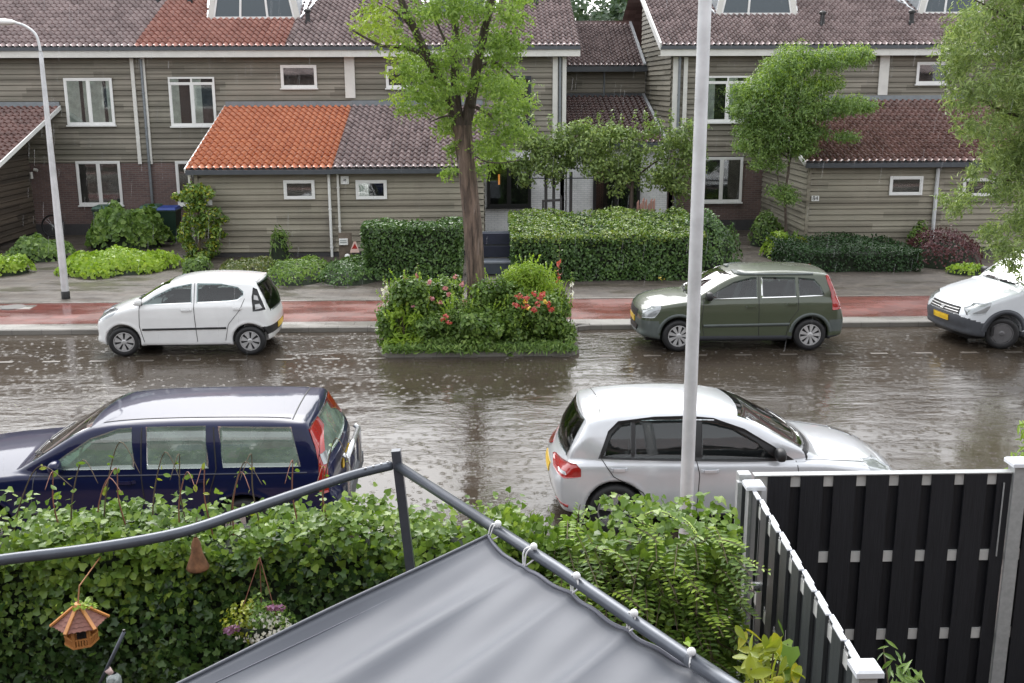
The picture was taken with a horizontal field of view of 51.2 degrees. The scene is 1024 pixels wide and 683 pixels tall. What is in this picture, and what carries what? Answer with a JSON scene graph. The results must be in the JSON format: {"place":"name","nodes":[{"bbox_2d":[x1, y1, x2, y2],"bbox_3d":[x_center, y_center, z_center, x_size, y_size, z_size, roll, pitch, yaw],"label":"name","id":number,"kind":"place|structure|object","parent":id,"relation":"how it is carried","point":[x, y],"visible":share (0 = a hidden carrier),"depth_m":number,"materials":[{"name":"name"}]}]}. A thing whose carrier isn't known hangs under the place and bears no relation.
{"place":"outdoors","nodes":[
{"label":"outdoors","id":0,"kind":"place"},
{"bbox_2d":[0,0,192,234],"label":"terraced house","id":1,"kind":"structure","parent":0,"point":[87,48],"depth_m":34.85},
{"bbox_2d":[63,78,116,126],"bbox_3d":[-13.663,-7.731,34.526,1.599,1.530,0.086,-1,14,-1],"label":"window","id":2,"kind":"structure","parent":1,"relation":"in","point":[89,102],"depth_m":34.55,"materials":[{"name":"glass"}]},
{"bbox_2d":[75,161,124,206],"bbox_3d":[-13.576,-5.183,35.140,1.496,1.484,0.086,-1,14,-1],"label":"window","id":3,"kind":"structure","parent":1,"relation":"in","point":[98,182],"depth_m":35.16,"materials":[{"name":"glass"}]},
{"bbox_2d":[0,316,928,327],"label":"kerb strip","id":4,"kind":"object","parent":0,"point":[588,321],"depth_m":22.19,"materials":[{"name":"concrete"}]},
{"bbox_2d":[0,296,929,323],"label":"cycle path","id":5,"kind":"structure","parent":0,"point":[293,311],"depth_m":23.45,"materials":[{"name":"asphalt"}]},
{"bbox_2d":[0,304,36,309],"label":"road marking","id":6,"kind":"object","parent":5,"relation":"on","point":[12,306],"visible":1,"depth_m":23.89,"materials":[{"name":"paint"}]},
{"bbox_2d":[0,295,930,303],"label":"path edging","id":7,"kind":"object","parent":5,"relation":"on","point":[460,299],"depth_m":24.51,"materials":[{"name":"concrete"}]},
{"bbox_2d":[350,0,580,230],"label":"terraced house","id":8,"kind":"structure","parent":0,"point":[555,41],"depth_m":34.97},
{"bbox_2d":[385,66,418,88],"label":"window","id":9,"kind":"structure","parent":8,"relation":"in","point":[388,86],"depth_m":34.64,"materials":[{"name":"white paint"}]},
{"bbox_2d":[486,160,531,208],"bbox_3d":[-0.098,-5.220,35.506,1.526,1.599,0.086,-1,14,-1],"label":"window","id":10,"kind":"structure","parent":8,"relation":"in","point":[502,191],"depth_m":35.59,"materials":[{"name":"glass"}]},
{"bbox_2d":[513,76,531,125],"bbox_3d":[0.313,-7.860,34.883,0.682,1.577,0.086,-1,14,-1],"label":"window","id":11,"kind":"structure","parent":8,"relation":"in","point":[527,78],"depth_m":34.86,"materials":[{"name":"glass"}]},
{"bbox_2d":[381,323,585,349],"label":"flower bed soil","id":12,"kind":"structure","parent":0,"point":[576,343],"depth_m":20.38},
{"bbox_2d":[374,268,430,346],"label":"leafy shrub","id":13,"kind":"object","parent":12,"relation":"on","point":[412,290],"visible":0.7,"depth_m":20.00,"materials":[{"name":"green plant"}]},
{"bbox_2d":[382,300,425,346],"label":"fern","id":14,"kind":"object","parent":12,"relation":"on","point":[398,313],"visible":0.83,"depth_m":19.95,"materials":[{"name":"green plant"}]},
{"bbox_2d":[411,273,466,316],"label":"rose bush","id":15,"kind":"object","parent":12,"relation":"on","point":[443,288],"visible":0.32,"depth_m":20.36,"materials":[{"name":"green plant"}]},
{"bbox_2d":[346,0,544,305],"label":"street tree","id":16,"kind":"object","parent":12,"relation":"on","point":[459,122],"visible":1,"depth_m":19.51,"materials":[{"name":"green plant"}]},
{"bbox_2d":[409,297,486,354],"bbox_3d":[-1.217,-0.295,20.162,1.691,1.159,1.284,-1,14,-1],"label":"rose bush","id":17,"kind":"object","parent":12,"relation":"on","point":[435,324],"visible":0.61,"depth_m":19.85,"materials":[{"name":"green plant"}]},
{"bbox_2d":[436,288,502,346],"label":"leafy shrub","id":18,"kind":"object","parent":12,"relation":"on","point":[455,301],"visible":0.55,"depth_m":19.91,"materials":[{"name":"green plant"}]},
{"bbox_2d":[380,337,579,356],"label":"bed grass","id":19,"kind":"structure","parent":12,"relation":"on","point":[556,346],"depth_m":19.73,"materials":[{"name":"green plant"}]},
{"bbox_2d":[450,298,537,355],"bbox_3d":[-0.292,-0.270,20.162,1.817,1.179,1.214,-1,14,-1],"label":"leafy shrub","id":20,"kind":"object","parent":12,"relation":"on","point":[490,324],"visible":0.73,"depth_m":19.82,"materials":[{"name":"green plant"}]},
{"bbox_2d":[466,266,527,334],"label":"leafy shrub","id":21,"kind":"object","parent":12,"relation":"on","point":[498,289],"visible":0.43,"depth_m":20.18,"materials":[{"name":"green plant"}]},
{"bbox_2d":[500,253,564,304],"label":"leafy shrub","id":22,"kind":"object","parent":12,"relation":"on","point":[527,270],"visible":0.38,"depth_m":20.43,"materials":[{"name":"green plant"}]},
{"bbox_2d":[498,277,571,346],"bbox_3d":[0.370,-0.443,20.248,1.548,1.502,1.341,-1,14,-1],"label":"rose bush","id":23,"kind":"object","parent":12,"relation":"on","point":[544,312],"visible":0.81,"depth_m":20.01,"materials":[{"name":"green plant"}]},
{"bbox_2d":[542,273,578,342],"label":"leafy shrub","id":24,"kind":"object","parent":12,"relation":"on","point":[571,333],"visible":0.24,"depth_m":20.42,"materials":[{"name":"green plant"}]},
{"bbox_2d":[0,201,1005,302],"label":"pavement","id":25,"kind":"structure","parent":0,"point":[42,283],"depth_m":26.50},
{"bbox_2d":[0,253,36,275],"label":"leafy shrub","id":26,"kind":"object","parent":25,"relation":"on","point":[16,264],"visible":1,"depth_m":28.05,"materials":[{"name":"green plant"}]},
{"bbox_2d":[0,102,60,243],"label":"tiled shed","id":27,"kind":"structure","parent":25,"relation":"on","point":[22,124],"depth_m":33.70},
{"bbox_2d":[0,18,69,298],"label":"lamp post","id":28,"kind":"object","parent":25,"relation":"on","point":[65,292],"visible":1,"depth_m":24.19,"materials":[{"name":"grey metal"}]},
{"bbox_2d":[4,232,76,262],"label":"leafy shrub","id":29,"kind":"object","parent":25,"relation":"on","point":[36,247],"visible":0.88,"depth_m":30.08,"materials":[{"name":"green plant"}]},
{"bbox_2d":[53,244,185,278],"bbox_3d":[-10.787,-2.223,28.850,3.131,0.665,3.053,7,15,27],"label":"ground cover patch","id":30,"kind":"object","parent":25,"relation":"on","point":[113,261],"visible":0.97,"depth_m":28.11,"materials":[{"name":"green plant"}]},
{"bbox_2d":[84,199,175,249],"bbox_3d":[-11.761,-3.599,32.641,2.766,1.517,1.862,-1,14,-1],"label":"broadleaf shrub","id":31,"kind":"object","parent":25,"relation":"on","point":[115,222],"visible":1,"depth_m":32.22,"materials":[{"name":"green plant"}]},
{"bbox_2d":[157,205,182,238],"bbox_3d":[-10.866,-3.751,33.965,0.620,1.110,0.748,-1,14,-1],"label":"wheelie bin","id":32,"kind":"object","parent":25,"relation":"on","point":[170,215],"visible":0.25,"depth_m":33.66,"materials":[{"name":"plastic"}]},
{"bbox_2d":[182,256,213,273],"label":"leafy shrub","id":33,"kind":"object","parent":25,"relation":"on","point":[198,263],"visible":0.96,"depth_m":27.55,"materials":[{"name":"green plant"}]},
{"bbox_2d":[170,178,229,260],"bbox_3d":[-8.759,-3.165,30.119,1.622,2.854,0.842,-1,14,-1],"label":"climbing shrub","id":34,"kind":"object","parent":25,"relation":"on","point":[192,192],"visible":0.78,"depth_m":29.96,"materials":[{"name":"green plant"}]},
{"bbox_2d":[129,0,361,233],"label":"terraced house","id":35,"kind":"structure","parent":25,"relation":"on","point":[201,62],"depth_m":34.65,"materials":[{"name":"wood"}]},
{"bbox_2d":[175,161,193,206],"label":"window","id":36,"kind":"structure","parent":35,"relation":"in","point":[181,179],"depth_m":35.19,"materials":[{"name":"white paint"}]},
{"bbox_2d":[168,77,216,127],"bbox_3d":[-10.354,-7.750,34.614,1.542,1.597,0.086,-1,14,-1],"label":"window","id":37,"kind":"structure","parent":35,"relation":"in","point":[192,100],"depth_m":34.64,"materials":[{"name":"white paint"}]},
{"bbox_2d":[280,65,317,89],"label":"window","id":38,"kind":"structure","parent":35,"relation":"in","point":[292,76],"depth_m":34.54,"materials":[{"name":"white paint"}]},
{"bbox_2d":[219,255,280,285],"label":"shrub","id":39,"kind":"object","parent":25,"relation":"on","point":[259,264],"visible":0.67,"depth_m":27.20,"materials":[{"name":"green plant"}]},
{"bbox_2d":[184,101,351,256],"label":"tiled shed","id":40,"kind":"structure","parent":25,"relation":"on","point":[261,168],"depth_m":30.69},
{"bbox_2d":[283,180,314,198],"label":"window","id":41,"kind":"structure","parent":40,"relation":"in","point":[293,189],"depth_m":30.38,"materials":[{"name":"white paint"}]},
{"bbox_2d":[269,224,293,260],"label":"leafy shrub","id":42,"kind":"object","parent":25,"relation":"on","point":[279,248],"visible":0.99,"depth_m":29.95,"materials":[{"name":"green plant"}]},
{"bbox_2d":[266,254,330,287],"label":"shrub","id":43,"kind":"object","parent":25,"relation":"on","point":[305,270],"visible":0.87,"depth_m":26.72,"materials":[{"name":"green plant"}]},
{"bbox_2d":[338,233,352,259],"bbox_3d":[-4.679,-2.649,29.972,0.364,0.789,0.164,-1,14,-1],"label":"meter board","id":44,"kind":"object","parent":25,"relation":"on","point":[345,242],"visible":0.91,"depth_m":29.96,"materials":[{"name":"brown paint"}]},
{"bbox_2d":[317,254,380,287],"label":"shrub","id":45,"kind":"object","parent":25,"relation":"on","point":[345,271],"visible":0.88,"depth_m":26.65,"materials":[{"name":"green plant"}]},
{"bbox_2d":[332,100,484,255],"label":"tiled shed","id":46,"kind":"structure","parent":25,"relation":"on","point":[386,163],"depth_m":30.64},
{"bbox_2d":[355,180,386,198],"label":"window","id":47,"kind":"structure","parent":46,"relation":"in","point":[365,189],"depth_m":30.43,"materials":[{"name":"white paint"}]},
{"bbox_2d":[360,216,464,280],"bbox_3d":[-2.506,-2.407,27.477,2.718,1.551,1.623,-1,14,-1],"label":"clipped hedge","id":48,"kind":"object","parent":25,"relation":"on","point":[433,249],"visible":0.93,"depth_m":26.87,"materials":[{"name":"green plant"}]},
{"bbox_2d":[482,231,511,273],"bbox_3d":[-0.525,-2.311,27.948,1.153,1.049,0.740,-1,14,-1],"label":"garden bench","id":49,"kind":"object","parent":25,"relation":"on","point":[496,247],"visible":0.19,"depth_m":28.14,"materials":[{"name":"blue paint"}]},
{"bbox_2d":[532,144,597,213],"bbox_3d":[1.600,-4.466,32.285,1.993,3.200,0.118,-1,14,-1],"label":"wooden trellis","id":50,"kind":"object","parent":25,"relation":"on","point":[570,178],"visible":0.34,"depth_m":32.23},
{"bbox_2d":[571,0,607,20],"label":"tree","id":51,"kind":"object","parent":25,"relation":"on","point":[580,15],"visible":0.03,"depth_m":58.21,"materials":[{"name":"green plant"}]},
{"bbox_2d":[577,0,627,20],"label":"tree","id":52,"kind":"object","parent":25,"relation":"on","point":[612,12],"visible":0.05,"depth_m":55.74,"materials":[{"name":"green plant"}]},
{"bbox_2d":[507,205,707,281],"bbox_3d":[2.369,-2.634,28.286,5.093,1.600,3.535,-1,14,-1],"label":"clipped hedge","id":53,"kind":"object","parent":25,"relation":"on","point":[615,244],"visible":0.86,"depth_m":26.85,"materials":[{"name":"green plant"}]},
{"bbox_2d":[505,108,712,211],"bbox_3d":[2.820,-4.913,32.040,6.342,4.177,1.526,-1,14,-1],"label":"espalier tree","id":54,"kind":"object","parent":25,"relation":"on","point":[601,145],"visible":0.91,"depth_m":31.70,"materials":[{"name":"green plant"}]},
{"bbox_2d":[565,21,667,215],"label":"link house","id":55,"kind":"structure","parent":25,"relation":"on","point":[606,70],"depth_m":39.62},
{"bbox_2d":[593,163,640,214],"bbox_3d":[3.495,-5.072,35.641,1.636,1.807,0.086,-1,14,-1],"label":"window","id":56,"kind":"structure","parent":55,"relation":"in","point":[601,200],"depth_m":35.72,"materials":[{"name":"glass"}]},
{"bbox_2d":[637,198,654,213],"bbox_3d":[3.756,-3.186,30.090,0.512,1.721,0.070,-1,14,-1],"label":"log edging","id":57,"kind":"object","parent":25,"relation":"on","point":[648,207],"visible":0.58,"depth_m":29.91,"materials":[{"name":"brown wood"}]},
{"bbox_2d":[683,208,742,271],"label":"bushy shrub","id":58,"kind":"object","parent":25,"relation":"on","point":[720,252],"visible":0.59,"depth_m":27.14,"materials":[{"name":"green plant"}]},
{"bbox_2d":[622,0,890,229],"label":"terraced house","id":59,"kind":"structure","parent":25,"relation":"on","point":[746,36],"depth_m":35.52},
{"bbox_2d":[704,157,743,203],"bbox_3d":[6.993,-5.378,35.665,1.473,1.539,0.086,-1,14,-1],"label":"window","id":60,"kind":"structure","parent":59,"relation":"in","point":[723,184],"depth_m":35.69,"materials":[{"name":"glass"}]},
{"bbox_2d":[707,76,750,123],"bbox_3d":[7.071,-7.932,35.054,1.581,1.520,0.086,-1,14,-1],"label":"window","id":61,"kind":"structure","parent":59,"relation":"in","point":[717,102],"depth_m":35.06,"materials":[{"name":"white paint"}]},
{"bbox_2d":[747,209,784,246],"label":"round shrub","id":62,"kind":"object","parent":25,"relation":"on","point":[757,237],"visible":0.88,"depth_m":32.38,"materials":[{"name":"green plant"}]},
{"bbox_2d":[758,230,798,258],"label":"round shrub","id":63,"kind":"object","parent":25,"relation":"on","point":[767,250],"visible":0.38,"depth_m":30.28,"materials":[{"name":"green plant"}]},
{"bbox_2d":[720,38,885,231],"bbox_3d":[8.142,-5.326,29.690,4.743,6.045,2.838,-1,14,-1],"label":"tree","id":64,"kind":"object","parent":25,"relation":"on","point":[782,93],"visible":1,"depth_m":29.00,"materials":[{"name":"green plant"}]},
{"bbox_2d":[762,231,923,272],"bbox_3d":[8.995,-2.491,29.373,3.540,0.753,3.314,-1,14,-1],"label":"clipped hedge","id":65,"kind":"object","parent":25,"relation":"on","point":[838,252],"visible":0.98,"depth_m":28.07,"materials":[{"name":"green plant"}]},
{"bbox_2d":[760,95,950,246],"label":"tiled shed","id":66,"kind":"structure","parent":25,"relation":"on","point":[886,176],"depth_m":31.01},
{"bbox_2d":[889,176,923,194],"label":"window","id":67,"kind":"structure","parent":66,"relation":"in","point":[899,185],"depth_m":30.82,"materials":[{"name":"white paint"}]},
{"bbox_2d":[906,219,928,249],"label":"leafy shrub","id":68,"kind":"object","parent":25,"relation":"on","point":[912,233],"visible":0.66,"depth_m":30.76,"materials":[{"name":"green plant"}]},
{"bbox_2d":[907,224,982,269],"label":"purple shrub","id":69,"kind":"object","parent":25,"relation":"on","point":[943,253],"visible":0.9,"depth_m":28.55,"materials":[{"name":"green plant"}]},
{"bbox_2d":[887,95,1023,250],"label":"tiled shed","id":70,"kind":"structure","parent":25,"relation":"on","point":[925,116],"depth_m":31.30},
{"bbox_2d":[962,178,993,195],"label":"window","id":71,"kind":"structure","parent":70,"relation":"in","point":[965,183],"depth_m":30.88,"materials":[{"name":"white paint"}]},
{"bbox_2d":[945,261,983,275],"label":"leafy shrub","id":72,"kind":"object","parent":25,"relation":"on","point":[967,269],"visible":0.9,"depth_m":27.52,"materials":[{"name":"green plant"}]},
{"bbox_2d":[0,326,1023,543],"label":"road","id":73,"kind":"structure","parent":0,"point":[478,428],"depth_m":17.86,"materials":[{"name":"asphalt"}]},
{"bbox_2d":[0,386,363,541],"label":"parked car","id":74,"kind":"object","parent":73,"relation":"on","point":[222,433],"visible":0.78,"depth_m":11.57,"materials":[{"name":"blue metal"}]},
{"bbox_2d":[98,270,283,355],"bbox_3d":[-6.150,-0.606,20.539,3.385,1.431,1.830,-1,14,-1],"label":"parked car","id":75,"kind":"object","parent":73,"relation":"on","point":[242,310],"visible":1,"depth_m":19.85,"materials":[{"name":"white metal"}]},
{"bbox_2d":[0,320,934,357],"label":"kerb","id":76,"kind":"structure","parent":73,"relation":"on","point":[368,328],"depth_m":21.84,"materials":[{"name":"concrete"}]},
{"bbox_2d":[0,351,1023,362],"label":"parking line","id":77,"kind":"object","parent":73,"relation":"on","point":[510,357],"visible":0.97,"depth_m":19.76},
{"bbox_2d":[546,383,891,532],"bbox_3d":[2.466,1.317,12.925,4.108,1.448,1.986,-1,14,-1],"label":"parked car","id":78,"kind":"object","parent":73,"relation":"on","point":[620,440],"visible":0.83,"depth_m":12.13,"materials":[{"name":"silver metal"}]},
{"bbox_2d":[630,262,842,351],"bbox_3d":[4.318,-0.739,20.780,3.984,1.506,1.982,-1,14,-1],"label":"parked car","id":79,"kind":"object","parent":73,"relation":"on","point":[804,312],"visible":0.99,"depth_m":20.05,"materials":[{"name":"green metal"}]},
{"bbox_2d":[927,251,1023,348],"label":"parked van","id":80,"kind":"object","parent":73,"relation":"on","point":[987,304],"visible":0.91,"depth_m":20.28,"materials":[{"name":"white metal"}]},
{"bbox_2d":[678,0,711,539],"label":"lamp post","id":81,"kind":"object","parent":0,"point":[695,247],"visible":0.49,"depth_m":10.34,"materials":[{"name":"grey metal"}]},
{"bbox_2d":[851,0,1023,94],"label":"terraced house","id":82,"kind":"structure","parent":0,"point":[909,30],"depth_m":35.20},
{"bbox_2d":[914,62,948,84],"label":"window","id":83,"kind":"structure","parent":82,"relation":"in","point":[923,75],"depth_m":35.06,"materials":[{"name":"white paint"}]},
{"bbox_2d":[926,0,1023,281],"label":"willow tree","id":84,"kind":"object","parent":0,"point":[1009,34],"visible":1,"depth_m":19.06,"materials":[{"name":"green plant"}]},
{"label":"garden ground","id":85,"kind":"structure","parent":0,"visible":0},
{"bbox_2d":[0,482,531,682],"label":"ivy hedge","id":86,"kind":"object","parent":85,"relation":"on","point":[161,605],"visible":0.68,"depth_m":7.58,"materials":[{"name":"green plant"}]},
{"bbox_2d":[13,464,71,530],"bbox_3d":[-3.316,1.170,7.580,0.606,0.611,0.112,5,14,20],"label":"tendril","id":87,"kind":"object","parent":86,"relation":"attached to","point":[43,467],"visible":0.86,"depth_m":7.56,"materials":[{"name":"brown plant"}]},
{"bbox_2d":[49,556,109,649],"bbox_3d":[-2.856,1.763,7.157,0.356,0.415,0.615,-1,14,-1],"label":"bird feeder","id":88,"kind":"object","parent":86,"relation":"hanging from","point":[69,623],"visible":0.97,"depth_m":6.99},
{"bbox_2d":[56,597,96,613],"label":"leaves","id":89,"kind":"object","parent":88,"relation":"on","point":[87,600],"visible":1,"depth_m":6.99,"materials":[{"name":"green plant"}]},
{"bbox_2d":[69,460,97,520],"bbox_3d":[-3.022,1.150,7.566,0.375,0.653,0.067,7,15,26],"label":"tendril","id":90,"kind":"object","parent":86,"relation":"attached to","point":[74,489],"visible":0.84,"depth_m":7.58,"materials":[{"name":"brown plant"}]},
{"bbox_2d":[104,468,125,524],"bbox_3d":[-2.814,1.182,7.570,0.059,0.588,0.222,4,14,18],"label":"tendril","id":91,"kind":"object","parent":86,"relation":"attached to","point":[116,470],"visible":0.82,"depth_m":7.61,"materials":[{"name":"brown plant"}]},
{"bbox_2d":[103,442,139,516],"bbox_3d":[-2.759,1.086,7.565,0.435,0.776,0.061,6,15,25],"label":"tendril","id":92,"kind":"object","parent":86,"relation":"attached to","point":[112,457],"visible":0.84,"depth_m":7.56,"materials":[{"name":"brown plant"}]},
{"bbox_2d":[150,452,179,523],"bbox_3d":[-2.441,1.119,7.589,0.361,0.699,0.106,7,15,27],"label":"tendril","id":93,"kind":"object","parent":86,"relation":"attached to","point":[159,479],"visible":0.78,"depth_m":7.59,"materials":[{"name":"brown plant"}]},
{"bbox_2d":[186,517,209,573],"bbox_3d":[-2.181,1.407,7.375,0.160,0.362,0.160,-1,14,-1],"label":"rusty ornament","id":94,"kind":"object","parent":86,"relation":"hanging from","point":[198,563],"visible":0.98,"depth_m":7.35,"materials":[{"name":"brown metal"}]},
{"bbox_2d":[193,463,214,539],"bbox_3d":[-2.180,1.155,7.575,0.066,0.634,0.212,1,14,7],"label":"tendril","id":95,"kind":"object","parent":86,"relation":"attached to","point":[195,486],"visible":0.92,"depth_m":7.60,"materials":[{"name":"brown plant"}]},
{"bbox_2d":[0,448,740,682],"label":"tube frame","id":96,"kind":"object","parent":85,"relation":"on","point":[705,669],"visible":0.99,"depth_m":5.60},
{"bbox_2d":[98,629,125,682],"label":"garden rod","id":97,"kind":"object","parent":96,"relation":"attached to","point":[112,656],"visible":1,"depth_m":6.78,"materials":[{"name":"black plastic"}]},
{"bbox_2d":[105,667,121,682],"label":"glass ornament","id":98,"kind":"object","parent":97,"relation":"hanging from","point":[113,677],"visible":1,"depth_m":6.80,"materials":[{"name":"glass"}]},
{"bbox_2d":[219,557,296,644],"bbox_3d":[-1.718,1.762,7.165,0.524,0.609,0.370,-1,14,-1],"label":"hanging basket","id":99,"kind":"object","parent":96,"relation":"hanging from","point":[254,625],"visible":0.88,"depth_m":7.11,"materials":[{"name":"green plant"}]},
{"bbox_2d":[176,534,709,682],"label":"shade canopy","id":100,"kind":"object","parent":96,"relation":"attached to","point":[485,609],"visible":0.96,"depth_m":4.79,"materials":[{"name":"grey fabric"}]},
{"bbox_2d":[516,492,770,682],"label":"climbing wisteria","id":101,"kind":"object","parent":85,"relation":"on","point":[677,590],"visible":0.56,"depth_m":7.55,"materials":[{"name":"green plant"}]},
{"bbox_2d":[733,480,745,672],"bbox_3d":[1.863,2.207,8.801,0.120,2.246,0.060,-1,14,-1],"label":"fence post","id":102,"kind":"object","parent":85,"relation":"on","point":[740,497],"visible":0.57,"depth_m":8.56,"materials":[{"name":"grey metal"}]},
{"bbox_2d":[732,625,804,682],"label":"broadleaf plant","id":103,"kind":"object","parent":85,"relation":"on","point":[757,665],"visible":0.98,"depth_m":5.10,"materials":[{"name":"green plant"}]},
{"bbox_2d":[777,620,799,682],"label":"leafy shoot","id":104,"kind":"object","parent":85,"relation":"on","point":[790,653],"visible":0.57,"depth_m":5.19,"materials":[{"name":"green plant"}]},
{"bbox_2d":[736,480,884,682],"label":"composite fence","id":105,"kind":"object","parent":85,"relation":"on","point":[759,526],"visible":0.89,"depth_m":7.21,"materials":[{"name":"plastic"}]},
{"bbox_2d":[729,456,1023,682],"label":"composite fence","id":106,"kind":"object","parent":85,"relation":"on","point":[918,568],"visible":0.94,"depth_m":8.77,"materials":[{"name":"plastic"}]},
{"bbox_2d":[877,639,924,682],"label":"leafy shoot","id":107,"kind":"object","parent":85,"relation":"on","point":[907,678],"visible":1,"depth_m":5.95,"materials":[{"name":"green plant"}]},
{"bbox_2d":[1004,512,1023,682],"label":"composite fence","id":108,"kind":"object","parent":85,"relation":"on","point":[1014,670],"visible":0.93,"depth_m":8.95,"materials":[{"name":"plastic"}]},
{"label":"ground","id":109,"kind":"structure","parent":0,"visible":0},
{"bbox_2d":[1004,420,1023,468],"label":"leafy shoot","id":110,"kind":"object","parent":109,"relation":"on","point":[1021,424],"visible":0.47,"depth_m":9.72,"materials":[{"name":"green plant"}]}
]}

